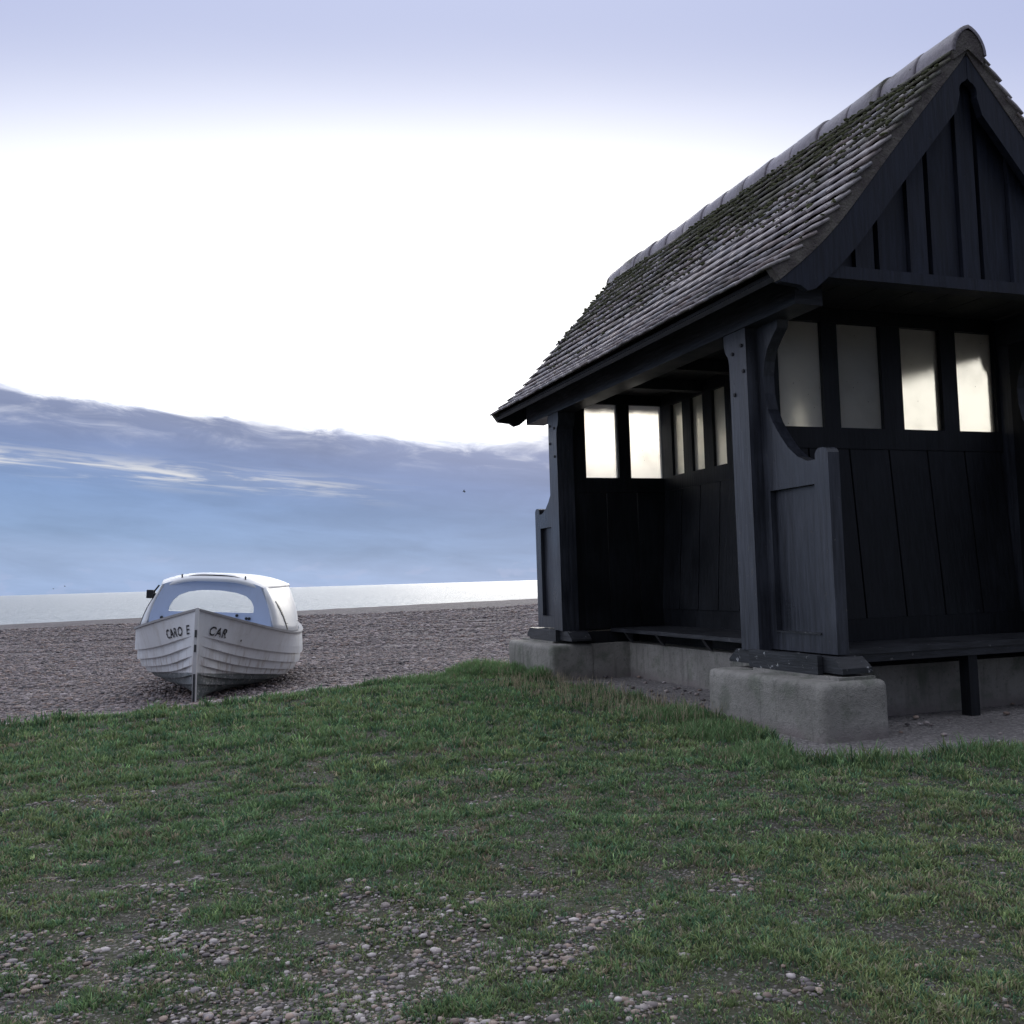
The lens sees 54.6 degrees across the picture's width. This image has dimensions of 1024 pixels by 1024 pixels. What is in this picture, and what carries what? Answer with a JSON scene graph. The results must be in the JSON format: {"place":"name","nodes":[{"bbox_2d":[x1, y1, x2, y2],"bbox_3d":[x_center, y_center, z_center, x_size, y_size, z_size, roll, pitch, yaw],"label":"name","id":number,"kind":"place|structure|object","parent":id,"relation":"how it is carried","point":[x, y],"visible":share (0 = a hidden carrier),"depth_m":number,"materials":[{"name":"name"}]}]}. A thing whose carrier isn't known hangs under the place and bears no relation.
{"place":"outdoors","nodes":[
{"label":"outdoors","id":0,"kind":"place"},
{"bbox_2d":[0,580,537,624],"bbox_3d":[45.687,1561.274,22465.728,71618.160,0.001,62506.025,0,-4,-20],"label":"sea","id":1,"kind":"structure","parent":0,"point":[19,609],"depth_m":287.62,"materials":[{"name":"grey liquid"}]},
{"bbox_2d":[0,599,538,723],"bbox_3d":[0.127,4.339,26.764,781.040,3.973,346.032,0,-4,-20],"label":"shingle beach","id":2,"kind":"structure","parent":0,"point":[428,607],"depth_m":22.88,"materials":[{"name":"gravel"}]},
{"bbox_2d":[134,573,302,701],"bbox_3d":[-3.247,1.298,11.173,1.760,1.221,4.297,3,-5,-9],"label":"fishing boat","id":3,"kind":"object","parent":2,"relation":"on","point":[199,652],"visible":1,"depth_m":9.95,"materials":[{"name":"white paint"}]},
{"bbox_2d":[0,656,1023,1023],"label":"lawn","id":4,"kind":"structure","parent":0,"point":[320,934],"depth_m":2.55,"materials":[{"name":"plant"}]},
{"bbox_2d":[0,700,1023,1023],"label":"lawn pebbles","id":5,"kind":"object","parent":4,"relation":"on","point":[398,1018],"visible":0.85,"depth_m":2.19,"materials":[{"name":"gravel"}]},
{"bbox_2d":[565,676,1023,757],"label":"gravel floor","id":6,"kind":"structure","parent":4,"relation":"on","point":[914,734],"depth_m":5.17,"materials":[{"name":"grey gravel"}]},
{"bbox_2d":[490,25,1023,743],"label":"beach shelter","id":7,"kind":"object","parent":6,"relation":"on","point":[776,405],"visible":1,"depth_m":5.99,"materials":[{"name":"wood"}]},
{"bbox_2d":[576,675,1023,741],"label":"floor stones","id":8,"kind":"object","parent":6,"relation":"on","point":[907,724],"visible":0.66,"depth_m":6.44,"materials":[{"name":"grey stone"}]},
{"bbox_2d":[0,0,1023,595],"label":"sky","id":9,"kind":"structure","parent":0,"point":[275,275],"materials":[{"name":"white"}]}
]}

